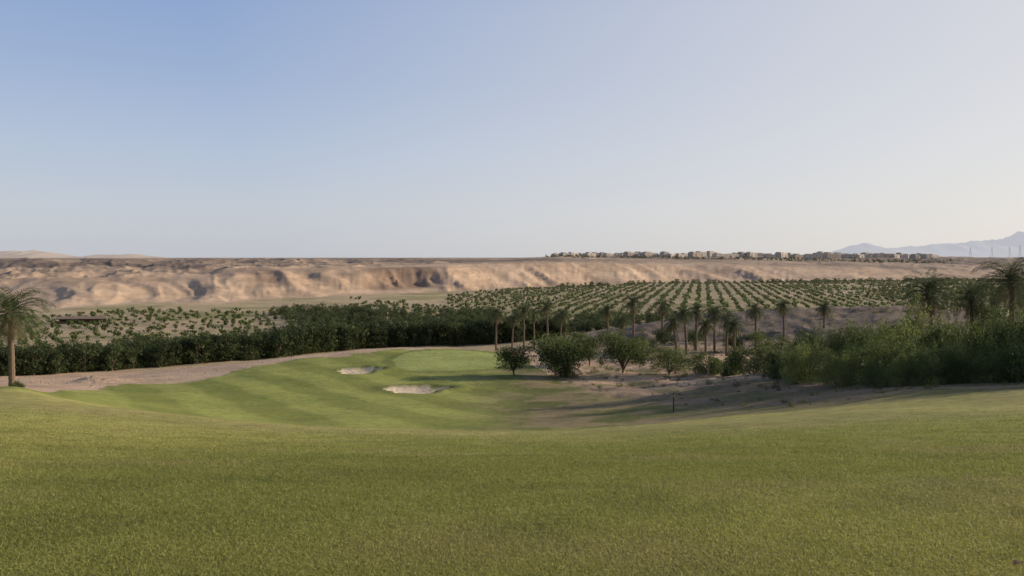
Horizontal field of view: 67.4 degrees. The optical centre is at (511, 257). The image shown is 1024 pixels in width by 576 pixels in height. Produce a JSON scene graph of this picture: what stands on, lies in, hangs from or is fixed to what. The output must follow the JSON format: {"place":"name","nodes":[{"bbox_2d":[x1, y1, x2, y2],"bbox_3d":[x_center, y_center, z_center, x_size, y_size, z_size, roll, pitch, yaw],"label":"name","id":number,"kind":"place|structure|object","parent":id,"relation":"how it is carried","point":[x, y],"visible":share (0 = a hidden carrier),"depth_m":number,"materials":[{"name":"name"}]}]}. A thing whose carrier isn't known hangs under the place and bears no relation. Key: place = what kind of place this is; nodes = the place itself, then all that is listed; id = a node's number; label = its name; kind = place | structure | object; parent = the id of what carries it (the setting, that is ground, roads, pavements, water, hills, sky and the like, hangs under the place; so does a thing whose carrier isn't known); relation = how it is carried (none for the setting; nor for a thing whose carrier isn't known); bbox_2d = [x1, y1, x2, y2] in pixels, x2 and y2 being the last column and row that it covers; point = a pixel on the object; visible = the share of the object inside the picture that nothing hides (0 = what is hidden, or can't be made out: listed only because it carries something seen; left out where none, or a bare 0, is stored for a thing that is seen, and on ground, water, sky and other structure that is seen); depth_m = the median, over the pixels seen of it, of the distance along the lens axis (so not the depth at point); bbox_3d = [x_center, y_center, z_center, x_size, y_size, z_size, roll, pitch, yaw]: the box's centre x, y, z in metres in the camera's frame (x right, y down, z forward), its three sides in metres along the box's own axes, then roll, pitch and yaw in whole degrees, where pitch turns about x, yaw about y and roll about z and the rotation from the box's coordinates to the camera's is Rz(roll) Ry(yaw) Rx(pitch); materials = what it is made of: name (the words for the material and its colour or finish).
{"place":"outdoors","nodes":[
{"label":"outdoors","id":0,"kind":"place"},
{"bbox_2d":[0,250,167,257],"bbox_3d":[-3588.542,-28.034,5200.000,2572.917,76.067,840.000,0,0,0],"label":"desert hills","id":1,"kind":"structure","parent":0,"point":[25,254],"depth_m":5066.91,"materials":[{"name":"sand"}]},
{"bbox_2d":[0,256,1023,575],"bbox_3d":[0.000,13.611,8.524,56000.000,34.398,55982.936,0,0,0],"label":"ground terrain","id":2,"kind":"structure","parent":0,"point":[468,390],"depth_m":73.93,"materials":[{"name":"plant"}]},
{"bbox_2d":[9,381,25,387],"bbox_3d":[-40.908,10.597,63.449,1.210,1.099,1.455,0,0,-40],"label":"desert shrub","id":3,"kind":"object","parent":2,"relation":"on","point":[15,384],"visible":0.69,"depth_m":63.39,"materials":[{"name":"green plant"}]},
{"bbox_2d":[0,287,55,386],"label":"date palm","id":4,"kind":"object","parent":2,"relation":"on","point":[10,311],"visible":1,"depth_m":67.70,"materials":[{"name":"green plant"}]},
{"bbox_2d":[54,316,108,323],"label":"farm shed","id":5,"kind":"structure","parent":2,"relation":"on","point":[86,319],"depth_m":350.53,"materials":[{"name":"brown"}]},
{"bbox_2d":[0,312,573,375],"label":"windbreak trees","id":6,"kind":"object","parent":2,"relation":"on","point":[63,357],"visible":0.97,"depth_m":224.75,"materials":[{"name":"green plant"}]},
{"bbox_2d":[121,302,767,349],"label":"mango grove trees","id":7,"kind":"object","parent":2,"relation":"on","point":[591,321],"visible":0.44,"depth_m":350.28,"materials":[{"name":"green plant"}]},
{"bbox_2d":[30,313,958,401],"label":"scattered stones","id":8,"kind":"object","parent":2,"relation":"on","point":[536,357],"visible":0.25,"depth_m":125.04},
{"bbox_2d":[485,307,507,349],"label":"date palm","id":9,"kind":"object","parent":2,"relation":"on","point":[495,318],"visible":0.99,"depth_m":189.12,"materials":[{"name":"green plant"}]},
{"bbox_2d":[0,404,1023,575],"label":"turf grass","id":10,"kind":"structure","parent":2,"relation":"on","point":[499,468],"depth_m":6.46,"materials":[{"name":"plant"}]},
{"bbox_2d":[0,277,1023,348],"bbox_3d":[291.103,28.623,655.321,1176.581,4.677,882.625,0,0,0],"label":"orchard shrubs","id":11,"kind":"object","parent":2,"relation":"on","point":[517,300],"visible":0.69,"depth_m":504.78,"materials":[{"name":"green plant"}]},
{"bbox_2d":[505,314,521,348],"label":"date palm","id":12,"kind":"object","parent":2,"relation":"on","point":[513,322],"visible":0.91,"depth_m":214.88,"materials":[{"name":"green plant"}]},
{"bbox_2d":[494,344,534,374],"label":"tree","id":13,"kind":"object","parent":2,"relation":"on","point":[511,363],"visible":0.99,"depth_m":118.71,"materials":[{"name":"green plant"}]},
{"bbox_2d":[514,304,535,348],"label":"date palm","id":14,"kind":"object","parent":2,"relation":"on","point":[524,313],"visible":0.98,"depth_m":199.58,"materials":[{"name":"green plant"}]},
{"bbox_2d":[526,308,542,346],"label":"date palm","id":15,"kind":"object","parent":2,"relation":"on","point":[534,315],"visible":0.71,"depth_m":206.70,"materials":[{"name":"green plant"}]},
{"bbox_2d":[536,300,556,335],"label":"date palm","id":16,"kind":"object","parent":2,"relation":"on","point":[546,310],"visible":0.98,"depth_m":194.50,"materials":[{"name":"green plant"}]},
{"bbox_2d":[525,331,596,376],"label":"acacia tree","id":17,"kind":"object","parent":2,"relation":"on","point":[559,356],"visible":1,"depth_m":117.64,"materials":[{"name":"green plant"}]},
{"bbox_2d":[553,308,571,343],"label":"date palm","id":18,"kind":"object","parent":2,"relation":"on","point":[562,319],"visible":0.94,"depth_m":211.08,"materials":[{"name":"green plant"}]},
{"bbox_2d":[559,252,569,256],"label":"resort building","id":19,"kind":"structure","parent":2,"relation":"on","point":[564,253],"depth_m":1494.82,"materials":[{"name":"beige concrete"}]},
{"bbox_2d":[550,358,583,377],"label":"desert shrub","id":20,"kind":"object","parent":2,"relation":"on","point":[568,373],"visible":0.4,"depth_m":118.70,"materials":[{"name":"green plant"}]},
{"bbox_2d":[569,332,587,339],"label":"acacia tree","id":21,"kind":"object","parent":2,"relation":"on","point":[581,335],"visible":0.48,"depth_m":168.50,"materials":[{"name":"green plant"}]},
{"bbox_2d":[574,335,604,365],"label":"acacia tree","id":22,"kind":"object","parent":2,"relation":"on","point":[595,347],"visible":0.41,"depth_m":136.02,"materials":[{"name":"green plant"}]},
{"bbox_2d":[583,252,595,256],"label":"resort building","id":23,"kind":"structure","parent":2,"relation":"on","point":[589,253],"depth_m":1488.75,"materials":[{"name":"beige concrete"}]},
{"bbox_2d":[595,302,617,345],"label":"date palm","id":24,"kind":"object","parent":2,"relation":"on","point":[606,315],"visible":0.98,"depth_m":189.47,"materials":[{"name":"green plant"}]},
{"bbox_2d":[602,253,613,256],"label":"resort building","id":25,"kind":"structure","parent":2,"relation":"on","point":[607,254],"depth_m":1504.31,"materials":[{"name":"beige concrete"}]},
{"bbox_2d":[614,315,630,335],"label":"date palm","id":26,"kind":"object","parent":2,"relation":"on","point":[622,322],"visible":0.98,"depth_m":199.16,"materials":[{"name":"green plant"}]},
{"bbox_2d":[596,328,653,372],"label":"acacia tree","id":27,"kind":"object","parent":2,"relation":"on","point":[621,348],"visible":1,"depth_m":118.54,"materials":[{"name":"green plant"}]},
{"bbox_2d":[623,251,637,256],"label":"resort building","id":28,"kind":"structure","parent":2,"relation":"on","point":[628,254],"depth_m":1493.62,"materials":[{"name":"beige concrete"}]},
{"bbox_2d":[620,294,644,337],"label":"date palm","id":29,"kind":"object","parent":2,"relation":"on","point":[632,302],"visible":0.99,"depth_m":179.87,"materials":[{"name":"green plant"}]},
{"bbox_2d":[631,334,660,355],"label":"acacia tree","id":30,"kind":"object","parent":2,"relation":"on","point":[653,343],"visible":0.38,"depth_m":157.26,"materials":[{"name":"green plant"}]},
{"bbox_2d":[640,252,654,256],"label":"resort building","id":31,"kind":"structure","parent":2,"relation":"on","point":[648,254],"depth_m":1496.13,"materials":[{"name":"beige concrete"}]},
{"bbox_2d":[653,299,672,343],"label":"date palm","id":32,"kind":"object","parent":2,"relation":"on","point":[662,306],"visible":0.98,"depth_m":184.70,"materials":[{"name":"green plant"}]},
{"bbox_2d":[652,327,674,345],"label":"acacia tree","id":33,"kind":"object","parent":2,"relation":"on","point":[662,336],"visible":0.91,"depth_m":173.20,"materials":[{"name":"green plant"}]},
{"bbox_2d":[638,344,697,373],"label":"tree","id":34,"kind":"object","parent":2,"relation":"on","point":[663,358],"visible":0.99,"depth_m":116.67,"materials":[{"name":"green plant"}]},
{"bbox_2d":[662,315,684,355],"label":"date palm","id":35,"kind":"object","parent":2,"relation":"on","point":[672,325],"visible":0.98,"depth_m":149.76,"materials":[{"name":"green plant"}]},
{"bbox_2d":[672,306,695,353],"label":"date palm","id":36,"kind":"object","parent":2,"relation":"on","point":[686,317],"visible":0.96,"depth_m":159.83,"materials":[{"name":"green plant"}]},
{"bbox_2d":[688,252,699,257],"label":"resort building","id":37,"kind":"structure","parent":2,"relation":"on","point":[695,254],"depth_m":1491.64,"materials":[{"name":"beige concrete"}]},
{"bbox_2d":[688,303,707,350],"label":"date palm","id":38,"kind":"object","parent":2,"relation":"on","point":[697,312],"visible":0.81,"depth_m":169.69,"materials":[{"name":"green plant"}]},
{"bbox_2d":[687,329,708,347],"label":"acacia tree","id":39,"kind":"object","parent":2,"relation":"on","point":[690,335],"visible":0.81,"depth_m":172.79,"materials":[{"name":"green plant"}]},
{"bbox_2d":[696,251,706,256],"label":"resort building","id":40,"kind":"structure","parent":2,"relation":"on","point":[702,254],"depth_m":1522.43,"materials":[{"name":"beige concrete"}]},
{"bbox_2d":[695,317,715,353],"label":"date palm","id":41,"kind":"object","parent":2,"relation":"on","point":[705,325],"visible":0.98,"depth_m":157.69,"materials":[{"name":"green plant"}]},
{"bbox_2d":[689,350,723,375],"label":"desert shrub","id":42,"kind":"object","parent":2,"relation":"on","point":[699,367],"visible":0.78,"depth_m":112.22,"materials":[{"name":"green plant"}]},
{"bbox_2d":[707,251,716,255],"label":"resort building","id":43,"kind":"structure","parent":2,"relation":"on","point":[709,253],"depth_m":1631.24,"materials":[{"name":"beige concrete"}]},
{"bbox_2d":[702,303,725,351],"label":"date palm","id":44,"kind":"object","parent":2,"relation":"on","point":[715,312],"visible":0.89,"depth_m":164.84,"materials":[{"name":"green plant"}]},
{"bbox_2d":[712,253,728,256],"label":"resort building","id":45,"kind":"structure","parent":2,"relation":"on","point":[719,255],"depth_m":1512.19,"materials":[{"name":"beige concrete"}]},
{"bbox_2d":[715,310,739,355],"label":"date palm","id":46,"kind":"object","parent":2,"relation":"on","point":[726,337],"visible":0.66,"depth_m":154.75,"materials":[{"name":"green plant"}]},
{"bbox_2d":[710,359,746,376],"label":"desert shrub","id":47,"kind":"object","parent":2,"relation":"on","point":[725,372],"visible":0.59,"depth_m":108.18,"materials":[{"name":"green plant"}]},
{"bbox_2d":[721,315,745,349],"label":"date palm","id":48,"kind":"object","parent":2,"relation":"on","point":[734,327],"visible":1,"depth_m":147.46,"materials":[{"name":"green plant"}]},
{"bbox_2d":[721,332,749,348],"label":"acacia tree","id":49,"kind":"object","parent":2,"relation":"on","point":[737,341],"visible":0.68,"depth_m":163.87,"materials":[{"name":"green plant"}]},
{"bbox_2d":[726,344,755,363],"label":"desert shrub","id":50,"kind":"object","parent":2,"relation":"on","point":[736,348],"visible":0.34,"depth_m":135.79,"materials":[{"name":"green plant"}]},
{"bbox_2d":[737,252,746,256],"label":"resort building","id":51,"kind":"structure","parent":2,"relation":"on","point":[742,254],"depth_m":1581.12,"materials":[{"name":"beige concrete"}]},
{"bbox_2d":[545,254,951,263],"bbox_3d":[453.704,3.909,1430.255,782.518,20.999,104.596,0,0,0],"label":"resort garden trees","id":52,"kind":"object","parent":2,"relation":"on","point":[815,259],"visible":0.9,"depth_m":1423.90,"materials":[{"name":"green plant"}]},
{"bbox_2d":[746,252,757,256],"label":"resort building","id":53,"kind":"structure","parent":2,"relation":"on","point":[749,254],"depth_m":1581.01,"materials":[{"name":"beige concrete"}]},
{"bbox_2d":[722,341,786,375],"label":"desert shrub","id":54,"kind":"object","parent":2,"relation":"on","point":[758,366],"visible":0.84,"depth_m":102.14,"materials":[{"name":"green plant"}]},
{"bbox_2d":[743,301,768,348],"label":"date palm","id":55,"kind":"object","parent":2,"relation":"on","point":[756,311],"visible":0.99,"depth_m":169.88,"materials":[{"name":"green plant"}]},
{"bbox_2d":[745,331,776,347],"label":"acacia tree","id":56,"kind":"object","parent":2,"relation":"on","point":[754,336],"visible":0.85,"depth_m":163.13,"materials":[{"name":"green plant"}]},
{"bbox_2d":[763,253,775,257],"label":"resort building","id":57,"kind":"structure","parent":2,"relation":"on","point":[769,255],"depth_m":1488.20,"materials":[{"name":"beige concrete"}]},
{"bbox_2d":[750,333,793,364],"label":"desert shrub","id":58,"kind":"object","parent":2,"relation":"on","point":[782,344],"visible":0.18,"depth_m":118.28,"materials":[{"name":"green plant"}]},
{"bbox_2d":[759,359,788,379],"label":"desert shrub","id":59,"kind":"object","parent":2,"relation":"on","point":[774,369],"visible":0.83,"depth_m":86.42,"materials":[{"name":"green plant"}]},
{"bbox_2d":[775,252,787,257],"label":"resort building","id":60,"kind":"structure","parent":2,"relation":"on","point":[781,254],"depth_m":1533.52,"materials":[{"name":"beige concrete"}]},
{"bbox_2d":[773,297,794,339],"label":"date palm","id":61,"kind":"object","parent":2,"relation":"on","point":[783,306],"visible":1,"depth_m":189.58,"materials":[{"name":"green plant"}]},
{"bbox_2d":[548,303,1023,406],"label":"scrub","id":62,"kind":"object","parent":2,"relation":"on","point":[761,385],"visible":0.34,"depth_m":110.62,"materials":[{"name":"green plant"}]},
{"bbox_2d":[559,276,1019,302],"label":"distant tree line","id":63,"kind":"object","parent":2,"relation":"on","point":[760,280],"visible":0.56,"depth_m":873.85,"materials":[{"name":"green plant"}]},
{"bbox_2d":[790,254,802,258],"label":"resort building","id":64,"kind":"structure","parent":2,"relation":"on","point":[799,256],"depth_m":1509.58,"materials":[{"name":"beige concrete"}]},
{"bbox_2d":[773,351,821,378],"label":"desert shrub","id":65,"kind":"object","parent":2,"relation":"on","point":[791,363],"visible":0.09,"depth_m":86.44,"materials":[{"name":"green plant"}]},
{"bbox_2d":[778,333,838,384],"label":"tamarisk shrub","id":66,"kind":"object","parent":2,"relation":"on","point":[795,370],"visible":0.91,"depth_m":76.66,"materials":[{"name":"green plant"}]},
{"bbox_2d":[803,254,821,258],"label":"resort building","id":67,"kind":"structure","parent":2,"relation":"on","point":[809,256],"depth_m":1486.29,"materials":[{"name":"beige concrete"}]},
{"bbox_2d":[785,322,845,371],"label":"tamarisk shrub","id":68,"kind":"object","parent":2,"relation":"on","point":[796,341],"visible":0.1,"depth_m":96.11,"materials":[{"name":"green plant"}]},
{"bbox_2d":[789,323,859,379],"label":"tamarisk shrub","id":69,"kind":"object","parent":2,"relation":"on","point":[836,346],"visible":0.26,"depth_m":84.28,"materials":[{"name":"green plant"}]},
{"bbox_2d":[815,301,835,326],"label":"date palm","id":70,"kind":"object","parent":2,"relation":"on","point":[824,312],"visible":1,"depth_m":204.55,"materials":[{"name":"green plant"}]},
{"bbox_2d":[822,252,836,258],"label":"resort building","id":71,"kind":"structure","parent":2,"relation":"on","point":[825,255],"depth_m":1515.62,"materials":[{"name":"beige concrete"}]},
{"bbox_2d":[811,322,858,364],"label":"tamarisk shrub","id":72,"kind":"object","parent":2,"relation":"on","point":[823,336],"visible":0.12,"depth_m":98.42,"materials":[{"name":"green plant"}]},
{"bbox_2d":[816,349,862,387],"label":"tamarisk shrub","id":73,"kind":"object","parent":2,"relation":"on","point":[844,366],"visible":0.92,"depth_m":65.61,"materials":[{"name":"green plant"}]},
{"bbox_2d":[811,338,876,385],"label":"tamarisk shrub","id":74,"kind":"object","parent":2,"relation":"on","point":[853,374],"visible":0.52,"depth_m":67.89,"materials":[{"name":"green plant"}]},
{"bbox_2d":[841,254,858,257],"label":"resort building","id":75,"kind":"structure","parent":2,"relation":"on","point":[849,255],"depth_m":1495.01,"materials":[{"name":"beige concrete"}]},
{"bbox_2d":[832,321,886,369],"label":"tamarisk shrub","id":76,"kind":"object","parent":2,"relation":"on","point":[856,328],"visible":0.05,"depth_m":91.50,"materials":[{"name":"green plant"}]},
{"bbox_2d":[857,359,896,388],"bbox_3d":[28.612,9.155,60.094,2.957,2.511,3.799,0,0,-19],"label":"tamarisk shrub","id":77,"kind":"object","parent":2,"relation":"on","point":[870,371],"visible":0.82,"depth_m":59.96,"materials":[{"name":"green plant"}]},
{"bbox_2d":[872,253,881,257],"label":"resort building","id":78,"kind":"structure","parent":2,"relation":"on","point":[876,255],"depth_m":1519.79,"materials":[{"name":"beige concrete"}]},
{"bbox_2d":[844,327,910,379],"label":"tamarisk shrub","id":79,"kind":"object","parent":2,"relation":"on","point":[892,348],"visible":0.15,"depth_m":71.81,"materials":[{"name":"green plant"}]},
{"bbox_2d":[837,317,923,356],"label":"tamarisk shrub","id":80,"kind":"object","parent":2,"relation":"on","point":[852,330],"visible":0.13,"depth_m":94.01,"materials":[{"name":"green plant"}]},
{"bbox_2d":[882,254,893,257],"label":"resort building","id":81,"kind":"structure","parent":2,"relation":"on","point":[888,255],"depth_m":1535.35,"materials":[{"name":"beige concrete"}]},
{"bbox_2d":[855,327,937,384],"bbox_3d":[31.025,8.087,61.826,5.581,4.942,7.064,0,0,40],"label":"tamarisk shrub","id":82,"kind":"object","parent":2,"relation":"on","point":[872,353],"visible":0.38,"depth_m":61.49,"materials":[{"name":"green plant"}]},
{"bbox_2d":[874,350,931,386],"bbox_3d":[29.593,8.468,58.228,4.035,3.031,3.820,0,0,23],"label":"tamarisk shrub","id":83,"kind":"object","parent":2,"relation":"on","point":[899,367],"visible":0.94,"depth_m":57.57,"materials":[{"name":"green plant"}]},
{"bbox_2d":[909,254,918,258],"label":"resort building","id":84,"kind":"structure","parent":2,"relation":"on","point":[914,256],"depth_m":1528.52,"materials":[{"name":"beige concrete"}]},
{"bbox_2d":[855,294,975,375],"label":"tamarisk shrub","id":85,"kind":"object","parent":2,"relation":"on","point":[902,330],"visible":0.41,"depth_m":69.43,"materials":[{"name":"green plant"}]},
{"bbox_2d":[886,312,947,357],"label":"tamarisk shrub","id":86,"kind":"object","parent":2,"relation":"on","point":[910,330],"visible":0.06,"depth_m":91.38,"materials":[{"name":"green plant"}]},
{"bbox_2d":[920,254,931,258],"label":"resort building","id":87,"kind":"structure","parent":2,"relation":"on","point":[925,256],"depth_m":1510.02,"materials":[{"name":"beige concrete"}]},
{"bbox_2d":[893,338,964,385],"bbox_3d":[31.806,8.050,58.117,5.484,3.820,4.296,0,0,-29],"label":"tamarisk shrub","id":88,"kind":"object","parent":2,"relation":"on","point":[922,356],"visible":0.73,"depth_m":57.93,"materials":[{"name":"green plant"}]},
{"bbox_2d":[895,268,963,347],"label":"date palm","id":89,"kind":"object","parent":2,"relation":"on","point":[930,297],"visible":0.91,"depth_m":85.61,"materials":[{"name":"green plant"}]},
{"bbox_2d":[894,316,997,378],"bbox_3d":[36.407,7.768,65.805,6.855,6.084,9.086,0,0,-17],"label":"tamarisk shrub","id":90,"kind":"object","parent":2,"relation":"on","point":[947,337],"visible":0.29,"depth_m":64.82,"materials":[{"name":"green plant"}]},
{"bbox_2d":[923,346,987,383],"bbox_3d":[33.055,7.958,57.571,3.975,3.452,3.538,0,0,-3],"label":"tamarisk shrub","id":91,"kind":"object","parent":2,"relation":"on","point":[949,378],"visible":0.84,"depth_m":56.85,"materials":[{"name":"green plant"}]},
{"bbox_2d":[942,279,1000,326],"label":"date palm","id":92,"kind":"object","parent":2,"relation":"on","point":[970,302],"visible":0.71,"depth_m":89.83,"materials":[{"name":"green plant"}]},
{"bbox_2d":[936,336,1009,382],"bbox_3d":[34.895,7.879,57.962,4.871,3.744,5.268,0,0,-44],"label":"tamarisk shrub","id":93,"kind":"object","parent":2,"relation":"on","point":[963,351],"visible":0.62,"depth_m":57.20,"materials":[{"name":"green plant"}]},
{"bbox_2d":[951,309,995,359],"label":"tamarisk shrub","id":94,"kind":"object","parent":2,"relation":"on","point":[975,322],"visible":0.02,"depth_m":90.71,"materials":[{"name":"green plant"}]},
{"bbox_2d":[947,307,1023,374],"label":"tamarisk shrub","id":95,"kind":"object","parent":2,"relation":"on","point":[969,329],"visible":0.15,"depth_m":67.27,"materials":[{"name":"green plant"}]},
{"bbox_2d":[960,344,1023,382],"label":"tamarisk shrub","id":96,"kind":"object","parent":2,"relation":"on","point":[1003,373],"visible":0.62,"depth_m":56.23,"materials":[{"name":"green plant"}]},
{"bbox_2d":[964,297,1023,347],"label":"tamarisk shrub","id":97,"kind":"object","parent":2,"relation":"on","point":[990,314],"visible":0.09,"depth_m":88.64,"materials":[{"name":"green plant"}]},
{"bbox_2d":[970,257,1023,336],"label":"date palm","id":98,"kind":"object","parent":2,"relation":"on","point":[1011,276],"visible":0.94,"depth_m":78.15,"materials":[{"name":"green plant"}]},
{"bbox_2d":[972,300,1023,375],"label":"tamarisk shrub","id":99,"kind":"object","parent":2,"relation":"on","point":[998,325],"visible":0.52,"depth_m":61.89,"materials":[{"name":"green plant"}]},
{"bbox_2d":[973,325,1023,382],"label":"tamarisk shrub","id":100,"kind":"object","parent":2,"relation":"on","point":[1017,344],"visible":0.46,"depth_m":57.20,"materials":[{"name":"green plant"}]},
{"bbox_2d":[1007,323,1023,366],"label":"tamarisk shrub","id":101,"kind":"object","parent":2,"relation":"on","point":[1020,330],"visible":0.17,"depth_m":60.23,"materials":[{"name":"green plant"}]},
{"bbox_2d":[0,0,1023,257],"label":"sky","id":102,"kind":"structure","parent":0,"point":[158,128],"materials":[{"name":"blue"}]},
{"bbox_2d":[831,231,1023,257],"bbox_3d":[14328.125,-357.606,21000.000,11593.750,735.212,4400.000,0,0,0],"label":"mountain range","id":103,"kind":"structure","parent":0,"point":[1014,242],"depth_m":19869.37,"materials":[{"name":"stone"}]},
{"bbox_2d":[1013,560,1022,564],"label":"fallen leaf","id":104,"kind":"object","parent":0,"point":[1015,562],"visible":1,"depth_m":4.26,"materials":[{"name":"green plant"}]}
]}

